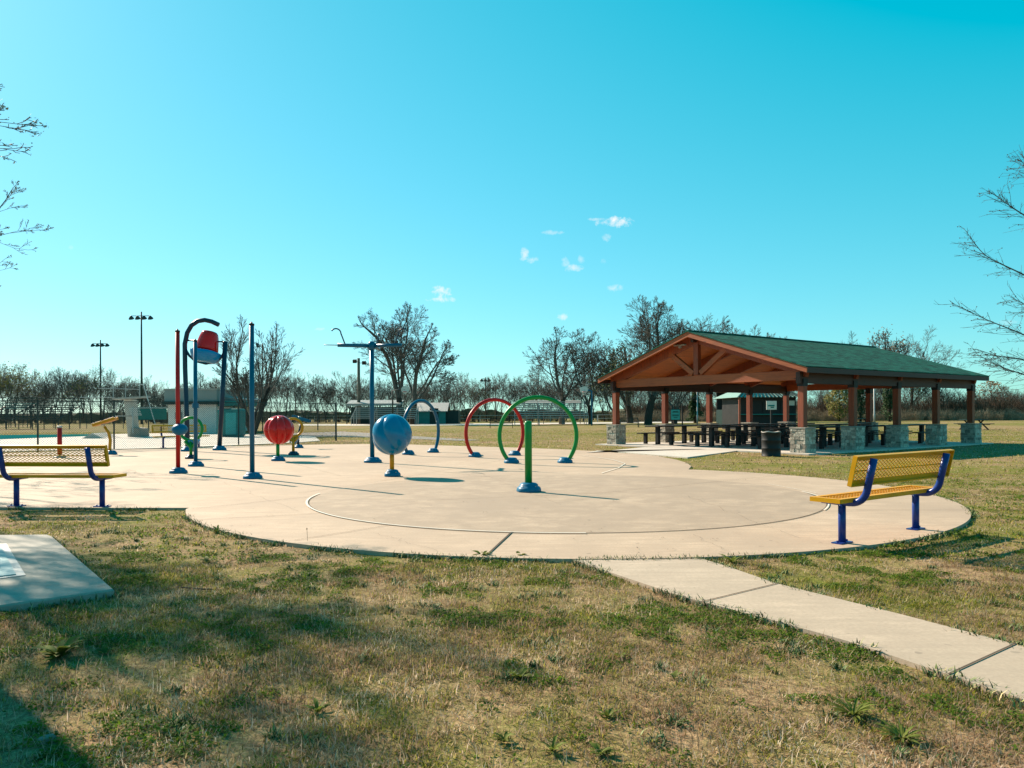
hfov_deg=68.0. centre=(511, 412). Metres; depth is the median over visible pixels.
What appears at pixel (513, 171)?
sky
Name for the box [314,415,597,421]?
rail fence
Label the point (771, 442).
trash drum
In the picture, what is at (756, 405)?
service window
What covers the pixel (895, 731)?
broadleaf weed
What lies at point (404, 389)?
basketball goal
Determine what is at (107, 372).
bare tree
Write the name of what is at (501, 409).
bare tree
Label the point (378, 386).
bare tree
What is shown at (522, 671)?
broadleaf weed
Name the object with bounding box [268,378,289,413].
bare tree
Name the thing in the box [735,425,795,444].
picnic table
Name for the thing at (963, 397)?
bare tree
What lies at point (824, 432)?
picnic table
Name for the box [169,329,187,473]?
spray pole
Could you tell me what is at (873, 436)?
picnic table
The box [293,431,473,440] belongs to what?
asphalt path
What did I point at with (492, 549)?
pad joints
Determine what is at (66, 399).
bare tree
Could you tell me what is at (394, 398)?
bare tree
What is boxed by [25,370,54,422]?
bare tree
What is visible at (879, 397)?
bare tree
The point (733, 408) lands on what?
concession stand
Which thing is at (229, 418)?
door
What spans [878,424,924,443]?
picnic table
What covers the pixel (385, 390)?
bare tree
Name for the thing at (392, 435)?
spray ball
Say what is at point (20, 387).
bare tree
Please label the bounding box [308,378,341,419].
bare tree
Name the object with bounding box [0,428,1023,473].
grass
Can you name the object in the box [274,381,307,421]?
bare tree
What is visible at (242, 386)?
bare tree
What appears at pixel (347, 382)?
bare tree
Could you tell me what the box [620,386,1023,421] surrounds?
thicket
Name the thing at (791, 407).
service window
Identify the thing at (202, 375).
bare tree
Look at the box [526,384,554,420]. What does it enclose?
bare tree
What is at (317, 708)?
broadleaf weed
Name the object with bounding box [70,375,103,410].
bare tree
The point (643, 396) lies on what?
bare tree
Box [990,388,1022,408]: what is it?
bare tree
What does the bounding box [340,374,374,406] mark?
bare tree
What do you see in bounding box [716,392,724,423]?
announcer booth
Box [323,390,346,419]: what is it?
bare tree
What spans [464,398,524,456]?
spray arch
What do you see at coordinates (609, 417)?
underbrush
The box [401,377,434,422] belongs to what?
bare tree
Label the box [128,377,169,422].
bare tree
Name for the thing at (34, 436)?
pool water
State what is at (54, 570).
slab
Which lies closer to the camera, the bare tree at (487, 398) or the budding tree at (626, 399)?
the budding tree at (626, 399)
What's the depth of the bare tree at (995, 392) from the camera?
121.72 m
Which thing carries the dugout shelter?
on the walkway at (475, 424)
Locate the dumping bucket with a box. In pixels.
[181,318,227,451]
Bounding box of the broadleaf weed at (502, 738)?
[492,731,515,742]
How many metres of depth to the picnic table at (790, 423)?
36.34 m
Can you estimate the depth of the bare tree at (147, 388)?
129.08 m
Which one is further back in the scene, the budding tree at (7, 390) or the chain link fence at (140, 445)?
the budding tree at (7, 390)
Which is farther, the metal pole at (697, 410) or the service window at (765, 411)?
the metal pole at (697, 410)
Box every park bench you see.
[0,445,126,506]
[151,424,209,447]
[810,449,954,544]
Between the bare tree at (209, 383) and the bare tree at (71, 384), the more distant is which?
the bare tree at (71, 384)
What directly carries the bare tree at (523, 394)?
on the ground at (792, 462)
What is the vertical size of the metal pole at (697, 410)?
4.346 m
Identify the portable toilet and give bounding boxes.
[217,408,245,436]
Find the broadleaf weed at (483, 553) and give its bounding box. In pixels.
[473,550,488,554]
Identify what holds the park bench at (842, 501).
on the splash pad at (147, 481)
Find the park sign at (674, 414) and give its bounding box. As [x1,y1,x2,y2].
[670,405,682,424]
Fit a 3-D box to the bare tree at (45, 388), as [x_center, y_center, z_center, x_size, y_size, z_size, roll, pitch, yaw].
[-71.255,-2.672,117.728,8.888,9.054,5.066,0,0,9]
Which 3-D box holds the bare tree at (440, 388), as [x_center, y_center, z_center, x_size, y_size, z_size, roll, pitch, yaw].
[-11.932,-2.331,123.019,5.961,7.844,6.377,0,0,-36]
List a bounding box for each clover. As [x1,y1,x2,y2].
[0,549,1023,767]
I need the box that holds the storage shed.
[416,403,459,423]
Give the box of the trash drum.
[761,431,780,456]
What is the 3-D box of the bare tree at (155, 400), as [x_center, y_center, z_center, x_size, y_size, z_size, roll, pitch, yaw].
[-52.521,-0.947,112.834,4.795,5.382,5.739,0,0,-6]
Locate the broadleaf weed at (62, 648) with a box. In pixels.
[30,634,84,660]
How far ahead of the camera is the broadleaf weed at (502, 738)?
3.18 m
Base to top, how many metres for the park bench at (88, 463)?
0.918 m
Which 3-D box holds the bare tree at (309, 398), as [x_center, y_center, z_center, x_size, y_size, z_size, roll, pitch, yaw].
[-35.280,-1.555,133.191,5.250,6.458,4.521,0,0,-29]
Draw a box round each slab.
[0,535,113,611]
[595,438,993,454]
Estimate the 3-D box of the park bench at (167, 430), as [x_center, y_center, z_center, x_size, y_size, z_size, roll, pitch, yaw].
[-13.481,0.949,30.886,2.112,0.918,0.595,0,0,-38]
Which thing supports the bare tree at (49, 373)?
on the ground at (792, 462)
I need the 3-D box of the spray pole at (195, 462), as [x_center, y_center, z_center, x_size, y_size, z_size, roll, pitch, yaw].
[-8.216,-0.270,19.706,0.396,3.310,0.395,0,0,0]
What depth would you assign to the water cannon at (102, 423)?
25.64 m
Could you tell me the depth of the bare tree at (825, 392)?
114.52 m
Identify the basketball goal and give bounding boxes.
[392,386,408,413]
[580,386,592,425]
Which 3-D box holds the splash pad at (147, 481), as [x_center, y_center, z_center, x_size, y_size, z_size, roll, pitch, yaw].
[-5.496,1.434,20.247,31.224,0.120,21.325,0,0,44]
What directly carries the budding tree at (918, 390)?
on the ground at (792, 462)
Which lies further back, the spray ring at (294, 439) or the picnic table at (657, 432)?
the picnic table at (657, 432)
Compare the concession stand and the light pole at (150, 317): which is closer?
the concession stand
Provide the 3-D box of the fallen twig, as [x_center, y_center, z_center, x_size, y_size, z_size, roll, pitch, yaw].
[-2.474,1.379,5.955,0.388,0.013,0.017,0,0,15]
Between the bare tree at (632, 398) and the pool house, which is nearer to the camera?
the pool house
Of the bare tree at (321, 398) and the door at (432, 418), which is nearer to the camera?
the door at (432, 418)
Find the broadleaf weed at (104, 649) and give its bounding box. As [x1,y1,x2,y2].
[95,645,117,653]
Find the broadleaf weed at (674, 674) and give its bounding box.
[667,670,681,678]
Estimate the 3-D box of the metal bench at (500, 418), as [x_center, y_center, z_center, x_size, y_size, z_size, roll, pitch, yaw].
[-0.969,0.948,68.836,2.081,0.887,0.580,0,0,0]
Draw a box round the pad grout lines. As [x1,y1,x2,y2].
[305,456,828,532]
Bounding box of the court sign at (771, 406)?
[766,401,776,422]
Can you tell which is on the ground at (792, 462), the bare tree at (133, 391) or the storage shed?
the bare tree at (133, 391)
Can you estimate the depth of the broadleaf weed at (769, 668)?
4.03 m
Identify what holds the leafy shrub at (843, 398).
on the ground at (792, 462)
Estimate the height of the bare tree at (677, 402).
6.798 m
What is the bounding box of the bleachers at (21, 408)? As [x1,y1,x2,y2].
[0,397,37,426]
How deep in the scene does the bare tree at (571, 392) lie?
120.19 m
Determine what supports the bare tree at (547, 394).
on the ground at (792, 462)
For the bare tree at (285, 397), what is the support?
on the ground at (792, 462)
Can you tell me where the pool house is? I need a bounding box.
[162,388,267,432]
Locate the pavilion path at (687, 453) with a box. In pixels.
[587,447,736,458]
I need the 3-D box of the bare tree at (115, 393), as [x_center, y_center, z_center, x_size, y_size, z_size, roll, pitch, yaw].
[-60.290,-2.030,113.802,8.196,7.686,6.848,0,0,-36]
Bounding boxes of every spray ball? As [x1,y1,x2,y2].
[264,415,293,460]
[372,414,411,476]
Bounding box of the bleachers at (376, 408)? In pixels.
[350,407,418,424]
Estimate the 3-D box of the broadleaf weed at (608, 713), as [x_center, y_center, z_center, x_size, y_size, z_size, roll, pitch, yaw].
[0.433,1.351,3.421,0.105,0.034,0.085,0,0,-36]
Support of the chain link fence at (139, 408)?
on the ground at (792, 462)
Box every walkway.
[299,421,692,425]
[573,558,1023,700]
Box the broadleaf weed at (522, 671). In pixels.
[508,667,532,678]
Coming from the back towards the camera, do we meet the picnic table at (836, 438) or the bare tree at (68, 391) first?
the bare tree at (68, 391)
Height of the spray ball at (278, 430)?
1.308 m
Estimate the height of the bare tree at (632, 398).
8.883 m
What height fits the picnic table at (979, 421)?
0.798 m
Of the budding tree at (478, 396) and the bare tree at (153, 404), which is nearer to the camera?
the budding tree at (478, 396)
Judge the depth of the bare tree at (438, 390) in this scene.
128.40 m
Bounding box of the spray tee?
[324,328,406,462]
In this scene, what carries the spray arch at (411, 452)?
on the splash pad at (147, 481)
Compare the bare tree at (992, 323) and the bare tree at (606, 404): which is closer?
the bare tree at (992, 323)
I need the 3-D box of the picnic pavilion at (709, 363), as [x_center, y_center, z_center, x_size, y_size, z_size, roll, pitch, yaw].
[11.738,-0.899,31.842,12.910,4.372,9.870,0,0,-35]
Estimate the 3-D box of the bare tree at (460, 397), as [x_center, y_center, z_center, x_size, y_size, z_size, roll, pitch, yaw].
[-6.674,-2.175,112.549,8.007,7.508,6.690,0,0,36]
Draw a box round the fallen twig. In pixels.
[176,586,215,589]
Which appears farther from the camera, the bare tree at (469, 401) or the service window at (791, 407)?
the bare tree at (469, 401)
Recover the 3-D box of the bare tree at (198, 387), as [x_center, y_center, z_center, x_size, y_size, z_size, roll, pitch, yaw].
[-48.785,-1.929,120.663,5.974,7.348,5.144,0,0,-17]
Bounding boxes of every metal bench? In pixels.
[490,418,512,427]
[620,418,638,424]
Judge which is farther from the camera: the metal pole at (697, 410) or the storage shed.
the storage shed
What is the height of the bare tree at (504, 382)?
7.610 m
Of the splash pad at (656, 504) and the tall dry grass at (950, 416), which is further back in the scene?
the tall dry grass at (950, 416)
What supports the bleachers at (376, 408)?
on the ground at (792, 462)
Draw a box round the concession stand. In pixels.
[713,391,797,429]
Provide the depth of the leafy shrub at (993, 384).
129.56 m
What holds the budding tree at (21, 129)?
on the ground at (792, 462)
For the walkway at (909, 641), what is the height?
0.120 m
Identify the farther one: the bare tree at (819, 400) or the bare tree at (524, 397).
the bare tree at (524, 397)
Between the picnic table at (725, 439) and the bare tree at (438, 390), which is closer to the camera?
the picnic table at (725, 439)
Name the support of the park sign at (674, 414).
on the ground at (792, 462)
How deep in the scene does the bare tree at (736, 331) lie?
98.37 m
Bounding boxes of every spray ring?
[180,416,203,458]
[288,417,303,454]
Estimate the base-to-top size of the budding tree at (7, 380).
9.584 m
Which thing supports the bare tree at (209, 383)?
on the ground at (792, 462)
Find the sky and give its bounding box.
[0,0,1023,413]
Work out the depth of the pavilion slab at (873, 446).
29.24 m
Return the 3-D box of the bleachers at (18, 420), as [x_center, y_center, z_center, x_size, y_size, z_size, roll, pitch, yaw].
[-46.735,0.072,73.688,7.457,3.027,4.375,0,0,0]
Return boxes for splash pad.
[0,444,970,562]
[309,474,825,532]
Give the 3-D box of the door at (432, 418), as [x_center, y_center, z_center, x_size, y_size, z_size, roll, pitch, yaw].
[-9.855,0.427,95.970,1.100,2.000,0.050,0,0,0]
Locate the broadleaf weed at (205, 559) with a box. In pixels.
[200,557,214,561]
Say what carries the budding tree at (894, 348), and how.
on the ground at (792, 462)
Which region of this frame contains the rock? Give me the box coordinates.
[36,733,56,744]
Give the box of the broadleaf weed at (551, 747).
[540,735,568,753]
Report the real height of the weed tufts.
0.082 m
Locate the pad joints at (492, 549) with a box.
[129,450,826,552]
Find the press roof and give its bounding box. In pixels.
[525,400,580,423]
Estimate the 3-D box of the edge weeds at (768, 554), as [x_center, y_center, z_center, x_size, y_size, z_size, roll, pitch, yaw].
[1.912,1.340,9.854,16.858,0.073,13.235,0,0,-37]
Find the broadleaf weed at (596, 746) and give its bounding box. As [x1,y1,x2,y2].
[588,742,617,755]
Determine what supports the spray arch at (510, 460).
on the splash pad at (147, 481)
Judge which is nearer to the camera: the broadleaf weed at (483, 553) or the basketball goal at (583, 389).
the broadleaf weed at (483, 553)
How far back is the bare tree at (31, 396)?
121.43 m
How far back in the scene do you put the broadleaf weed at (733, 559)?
6.89 m
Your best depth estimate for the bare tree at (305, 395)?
115.45 m
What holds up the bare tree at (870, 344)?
on the ground at (792, 462)
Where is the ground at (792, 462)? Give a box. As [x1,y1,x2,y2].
[0,418,1023,767]
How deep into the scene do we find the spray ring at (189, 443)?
22.99 m
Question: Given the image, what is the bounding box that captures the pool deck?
[0,433,319,451]
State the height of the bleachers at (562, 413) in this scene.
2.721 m
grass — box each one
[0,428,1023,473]
[0,471,1023,565]
[609,407,1023,421]
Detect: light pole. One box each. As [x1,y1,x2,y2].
[90,340,109,418]
[129,312,152,406]
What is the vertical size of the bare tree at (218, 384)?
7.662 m
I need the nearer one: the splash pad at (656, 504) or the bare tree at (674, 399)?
the splash pad at (656, 504)
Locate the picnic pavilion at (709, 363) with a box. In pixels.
[597,330,988,452]
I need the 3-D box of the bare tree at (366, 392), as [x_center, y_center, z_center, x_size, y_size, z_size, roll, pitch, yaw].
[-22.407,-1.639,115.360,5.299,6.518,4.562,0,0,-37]
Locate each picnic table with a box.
[637,425,705,444]
[687,424,748,442]
[688,426,760,446]
[730,423,787,440]
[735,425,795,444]
[750,427,830,448]
[764,423,818,436]
[785,424,840,442]
[808,426,873,447]
[816,423,879,440]
[840,425,911,444]
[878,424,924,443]
[954,419,994,429]
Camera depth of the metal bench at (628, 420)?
70.24 m
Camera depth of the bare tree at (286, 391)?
132.71 m
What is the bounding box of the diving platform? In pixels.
[80,382,154,436]
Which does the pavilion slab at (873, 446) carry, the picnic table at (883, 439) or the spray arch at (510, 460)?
the picnic table at (883, 439)
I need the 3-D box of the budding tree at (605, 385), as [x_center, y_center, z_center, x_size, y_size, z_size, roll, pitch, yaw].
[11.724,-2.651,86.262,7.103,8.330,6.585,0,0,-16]
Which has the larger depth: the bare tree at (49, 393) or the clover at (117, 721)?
the bare tree at (49, 393)
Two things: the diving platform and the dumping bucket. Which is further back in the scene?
the diving platform
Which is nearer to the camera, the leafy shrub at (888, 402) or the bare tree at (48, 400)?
the leafy shrub at (888, 402)
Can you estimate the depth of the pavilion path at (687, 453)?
25.82 m
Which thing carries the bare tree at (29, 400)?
on the ground at (792, 462)
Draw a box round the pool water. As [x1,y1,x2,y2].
[0,434,88,438]
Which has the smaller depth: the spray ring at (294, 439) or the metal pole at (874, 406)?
the spray ring at (294, 439)
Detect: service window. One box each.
[753,402,760,415]
[763,402,776,415]
[781,402,793,413]
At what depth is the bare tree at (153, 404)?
134.06 m
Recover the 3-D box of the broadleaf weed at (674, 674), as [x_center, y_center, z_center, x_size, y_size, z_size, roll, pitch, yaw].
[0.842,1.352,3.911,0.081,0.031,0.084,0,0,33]
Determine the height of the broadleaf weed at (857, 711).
0.072 m
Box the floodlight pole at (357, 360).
[352,358,365,423]
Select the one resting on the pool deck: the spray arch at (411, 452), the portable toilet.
the portable toilet
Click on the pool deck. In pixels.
(169, 442)
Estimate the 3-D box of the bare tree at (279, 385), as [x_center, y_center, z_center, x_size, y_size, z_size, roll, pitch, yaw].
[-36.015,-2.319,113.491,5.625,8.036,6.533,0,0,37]
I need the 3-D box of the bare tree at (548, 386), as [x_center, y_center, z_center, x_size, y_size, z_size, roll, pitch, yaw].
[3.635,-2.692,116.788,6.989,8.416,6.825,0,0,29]
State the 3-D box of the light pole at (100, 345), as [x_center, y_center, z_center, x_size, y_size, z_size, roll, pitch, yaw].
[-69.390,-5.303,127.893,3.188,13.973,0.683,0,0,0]
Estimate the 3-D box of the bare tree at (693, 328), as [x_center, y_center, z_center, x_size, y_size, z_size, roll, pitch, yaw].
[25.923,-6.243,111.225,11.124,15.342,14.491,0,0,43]
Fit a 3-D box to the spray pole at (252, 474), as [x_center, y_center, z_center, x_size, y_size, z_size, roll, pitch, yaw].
[-5.439,-0.267,15.882,0.396,3.280,0.395,0,0,0]
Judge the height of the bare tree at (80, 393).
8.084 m
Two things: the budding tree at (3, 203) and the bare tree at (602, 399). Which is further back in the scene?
the bare tree at (602, 399)
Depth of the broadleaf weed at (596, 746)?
3.07 m
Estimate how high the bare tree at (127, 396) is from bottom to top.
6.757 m
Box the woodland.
[2,408,625,419]
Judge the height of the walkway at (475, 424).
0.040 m
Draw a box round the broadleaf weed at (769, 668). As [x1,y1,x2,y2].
[765,665,775,671]
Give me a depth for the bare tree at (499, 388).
115.73 m
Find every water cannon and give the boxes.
[92,417,118,454]
[292,415,310,447]
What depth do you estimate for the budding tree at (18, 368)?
117.36 m
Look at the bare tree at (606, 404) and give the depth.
120.97 m
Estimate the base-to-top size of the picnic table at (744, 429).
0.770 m
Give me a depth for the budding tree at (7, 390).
115.34 m
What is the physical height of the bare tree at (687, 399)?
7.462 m
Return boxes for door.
[225,413,235,434]
[430,408,437,423]
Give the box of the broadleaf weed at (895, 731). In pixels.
[872,718,926,744]
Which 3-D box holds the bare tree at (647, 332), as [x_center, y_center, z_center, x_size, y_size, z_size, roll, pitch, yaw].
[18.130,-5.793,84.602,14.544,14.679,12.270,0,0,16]
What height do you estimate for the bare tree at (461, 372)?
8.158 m
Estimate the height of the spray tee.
3.677 m
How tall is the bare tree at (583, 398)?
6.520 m
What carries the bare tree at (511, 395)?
on the ground at (792, 462)
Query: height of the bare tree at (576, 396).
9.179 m
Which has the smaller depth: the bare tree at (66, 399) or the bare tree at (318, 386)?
the bare tree at (318, 386)
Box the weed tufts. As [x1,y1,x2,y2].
[8,527,1023,767]
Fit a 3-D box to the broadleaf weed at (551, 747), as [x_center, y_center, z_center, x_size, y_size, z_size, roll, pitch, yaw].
[0.173,1.356,3.085,0.127,0.045,0.111,0,0,-41]
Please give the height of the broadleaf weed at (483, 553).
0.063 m
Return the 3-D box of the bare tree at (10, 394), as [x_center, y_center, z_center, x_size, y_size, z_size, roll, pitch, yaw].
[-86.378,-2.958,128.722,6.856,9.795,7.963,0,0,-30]
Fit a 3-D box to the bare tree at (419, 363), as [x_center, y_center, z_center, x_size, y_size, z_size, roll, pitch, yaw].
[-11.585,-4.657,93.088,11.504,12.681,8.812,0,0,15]
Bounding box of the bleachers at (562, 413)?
[514,401,588,424]
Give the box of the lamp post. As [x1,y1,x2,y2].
[256,343,262,430]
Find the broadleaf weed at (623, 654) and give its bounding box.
[614,652,628,656]
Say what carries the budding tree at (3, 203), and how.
on the ground at (792, 462)
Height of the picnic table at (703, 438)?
0.770 m
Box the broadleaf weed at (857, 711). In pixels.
[826,696,879,722]
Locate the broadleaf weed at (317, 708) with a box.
[302,697,331,712]
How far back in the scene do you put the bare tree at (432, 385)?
131.22 m
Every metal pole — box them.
[696,392,697,424]
[873,389,874,421]
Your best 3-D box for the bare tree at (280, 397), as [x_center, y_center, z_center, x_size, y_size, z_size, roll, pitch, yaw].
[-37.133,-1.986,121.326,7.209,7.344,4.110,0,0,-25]
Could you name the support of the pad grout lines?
on the splash pad at (656, 504)
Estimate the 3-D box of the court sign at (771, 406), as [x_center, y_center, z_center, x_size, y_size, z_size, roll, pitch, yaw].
[17.781,0.249,52.044,0.700,2.120,0.163,0,0,0]
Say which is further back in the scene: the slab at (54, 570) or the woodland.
the woodland
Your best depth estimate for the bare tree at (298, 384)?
136.84 m
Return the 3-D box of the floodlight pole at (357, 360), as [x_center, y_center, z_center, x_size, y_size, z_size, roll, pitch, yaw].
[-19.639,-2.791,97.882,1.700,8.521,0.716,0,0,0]
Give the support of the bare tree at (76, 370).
on the ground at (792, 462)
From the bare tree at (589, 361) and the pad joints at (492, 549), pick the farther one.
the bare tree at (589, 361)
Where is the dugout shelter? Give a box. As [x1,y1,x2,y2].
[346,400,403,423]
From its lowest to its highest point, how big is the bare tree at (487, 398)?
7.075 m
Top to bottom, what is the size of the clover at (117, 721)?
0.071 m
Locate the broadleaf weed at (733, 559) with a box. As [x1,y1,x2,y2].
[721,554,742,562]
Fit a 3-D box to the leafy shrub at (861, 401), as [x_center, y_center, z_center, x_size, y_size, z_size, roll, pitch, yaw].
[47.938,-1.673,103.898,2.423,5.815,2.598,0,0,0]
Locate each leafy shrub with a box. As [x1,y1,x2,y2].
[686,392,703,422]
[823,390,847,420]
[857,389,865,420]
[878,388,892,421]
[966,381,1014,402]
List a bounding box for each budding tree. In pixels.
[0,84,48,163]
[0,180,53,286]
[0,361,36,422]
[0,361,45,413]
[0,377,27,411]
[59,364,113,423]
[465,379,492,421]
[588,357,632,424]
[594,335,641,422]
[867,324,914,399]
[905,387,929,410]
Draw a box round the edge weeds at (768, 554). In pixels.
[0,462,1023,709]
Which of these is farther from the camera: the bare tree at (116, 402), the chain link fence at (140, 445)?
the bare tree at (116, 402)
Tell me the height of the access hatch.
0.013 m
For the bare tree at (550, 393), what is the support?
on the ground at (792, 462)
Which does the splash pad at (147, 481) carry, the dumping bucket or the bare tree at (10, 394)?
the dumping bucket
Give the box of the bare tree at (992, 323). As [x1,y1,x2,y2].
[934,149,1023,393]
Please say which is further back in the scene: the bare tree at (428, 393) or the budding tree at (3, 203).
the bare tree at (428, 393)
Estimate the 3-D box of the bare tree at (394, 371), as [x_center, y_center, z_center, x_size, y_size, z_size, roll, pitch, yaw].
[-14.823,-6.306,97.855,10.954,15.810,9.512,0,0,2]
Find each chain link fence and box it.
[0,400,336,452]
[8,406,317,429]
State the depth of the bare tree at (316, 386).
133.51 m
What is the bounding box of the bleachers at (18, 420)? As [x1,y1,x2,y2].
[0,398,81,429]
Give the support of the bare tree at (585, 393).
on the ground at (792, 462)
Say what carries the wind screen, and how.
attached to the chain link fence at (140, 445)
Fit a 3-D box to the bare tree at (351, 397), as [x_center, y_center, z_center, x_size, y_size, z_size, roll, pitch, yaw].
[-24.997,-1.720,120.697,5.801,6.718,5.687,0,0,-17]
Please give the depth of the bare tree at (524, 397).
132.22 m
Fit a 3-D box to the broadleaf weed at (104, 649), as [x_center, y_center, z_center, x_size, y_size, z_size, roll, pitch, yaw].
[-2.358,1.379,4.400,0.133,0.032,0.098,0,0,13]
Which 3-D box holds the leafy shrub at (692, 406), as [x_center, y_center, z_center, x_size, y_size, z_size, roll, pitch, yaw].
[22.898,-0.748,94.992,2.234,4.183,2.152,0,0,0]
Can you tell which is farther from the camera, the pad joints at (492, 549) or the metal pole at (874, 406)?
the metal pole at (874, 406)
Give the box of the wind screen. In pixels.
[137,407,166,428]
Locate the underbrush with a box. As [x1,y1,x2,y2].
[0,409,623,423]
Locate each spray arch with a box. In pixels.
[402,399,439,454]
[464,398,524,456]
[497,395,578,463]
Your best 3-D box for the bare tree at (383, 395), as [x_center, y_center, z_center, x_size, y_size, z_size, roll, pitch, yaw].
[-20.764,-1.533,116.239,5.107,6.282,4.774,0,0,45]
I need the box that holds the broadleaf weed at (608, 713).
[597,708,619,718]
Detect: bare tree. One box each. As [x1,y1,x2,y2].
[0,371,22,417]
[4,374,26,422]
[4,392,35,423]
[9,380,46,422]
[9,385,44,414]
[23,378,71,419]
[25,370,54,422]
[28,367,73,422]
[31,381,66,417]
[35,367,84,416]
[43,372,89,418]
[46,376,86,416]
[50,371,92,418]
[60,369,112,412]
[63,375,99,422]
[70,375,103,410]
[78,374,140,423]
[79,367,120,419]
[103,378,137,413]
[111,384,137,422]
[122,382,151,406]
[127,375,161,422]
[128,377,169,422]
[137,387,166,421]
[137,391,167,423]
[188,371,220,388]
[197,378,218,388]
[201,374,233,388]
[202,377,227,388]
[212,315,304,433]
[254,374,289,417]
[258,379,293,414]
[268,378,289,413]
[269,370,314,416]
[273,373,301,411]
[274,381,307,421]
[284,378,326,422]
[287,368,310,414]
[298,389,319,418]
[299,372,330,411]
[307,381,338,421]
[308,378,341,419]
[310,377,341,421]
[312,379,354,421]
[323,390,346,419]
[325,371,363,421]
[337,384,369,408]
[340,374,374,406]
[350,382,384,406]
[352,303,434,415]
[361,375,391,398]
[362,384,394,406]
[371,323,459,423]
[374,379,403,406]
[378,388,409,407]
[381,383,407,403]
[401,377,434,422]
[416,379,447,402]
[419,379,440,399]
[424,376,454,402]
[428,380,447,402]
[435,389,469,410]
[436,371,471,410]
[439,387,463,410]
[440,374,486,421]
[459,390,476,419]
[469,378,499,421]
[475,385,501,419]
[477,373,513,421]
[483,373,518,413]
[491,374,528,421]
[503,382,525,420]
[508,380,535,414]
[510,382,544,419]
[514,369,557,415]
[516,369,544,421]
[522,326,611,423]
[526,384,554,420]
[539,383,579,420]
[540,384,559,414]
[551,331,613,423]
[558,376,589,414]
[563,380,598,416]
[570,384,599,420]
[573,373,599,404]
[589,384,611,420]
[596,373,611,414]
[607,391,645,409]
[615,295,731,424]
[632,391,660,411]
[645,392,699,423]
[656,392,686,408]
[658,319,733,394]
[669,392,715,417]
[726,323,786,337]
[808,390,833,408]
[809,390,838,405]
[837,331,900,404]
[865,388,884,410]
[881,325,964,408]
[918,387,949,402]
[934,149,1023,393]
[940,388,960,408]
[954,391,977,404]
[983,385,1010,400]
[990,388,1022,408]
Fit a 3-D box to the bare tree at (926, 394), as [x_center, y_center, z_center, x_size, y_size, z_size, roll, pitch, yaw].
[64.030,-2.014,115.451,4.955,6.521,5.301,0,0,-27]
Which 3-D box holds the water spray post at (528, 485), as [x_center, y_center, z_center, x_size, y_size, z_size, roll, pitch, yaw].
[0.287,0.744,12.960,0.427,1.210,0.426,0,0,0]
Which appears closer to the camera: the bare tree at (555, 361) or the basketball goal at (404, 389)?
the basketball goal at (404, 389)
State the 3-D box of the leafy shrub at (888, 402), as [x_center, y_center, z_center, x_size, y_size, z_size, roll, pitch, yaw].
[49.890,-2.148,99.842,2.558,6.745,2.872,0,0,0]
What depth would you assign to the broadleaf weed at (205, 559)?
7.09 m
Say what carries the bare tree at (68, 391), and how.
on the ground at (792, 462)
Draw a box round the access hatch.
[0,543,25,578]
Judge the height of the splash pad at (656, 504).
0.020 m
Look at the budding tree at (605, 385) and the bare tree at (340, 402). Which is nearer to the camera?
the budding tree at (605, 385)
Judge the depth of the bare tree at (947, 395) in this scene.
114.56 m
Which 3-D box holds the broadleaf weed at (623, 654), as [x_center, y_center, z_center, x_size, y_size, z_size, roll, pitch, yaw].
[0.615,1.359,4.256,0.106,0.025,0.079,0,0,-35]
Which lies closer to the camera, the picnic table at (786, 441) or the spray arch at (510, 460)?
the spray arch at (510, 460)
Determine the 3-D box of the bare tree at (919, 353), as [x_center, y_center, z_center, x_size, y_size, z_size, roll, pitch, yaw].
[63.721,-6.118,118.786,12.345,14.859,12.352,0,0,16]
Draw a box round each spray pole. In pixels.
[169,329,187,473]
[188,339,203,466]
[243,322,262,478]
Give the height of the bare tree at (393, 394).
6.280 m
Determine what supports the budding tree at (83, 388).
on the ground at (792, 462)
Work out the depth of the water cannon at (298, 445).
29.77 m
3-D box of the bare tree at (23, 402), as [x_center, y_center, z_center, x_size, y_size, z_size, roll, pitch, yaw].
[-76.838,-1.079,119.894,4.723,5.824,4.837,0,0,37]
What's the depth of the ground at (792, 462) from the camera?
4.25 m

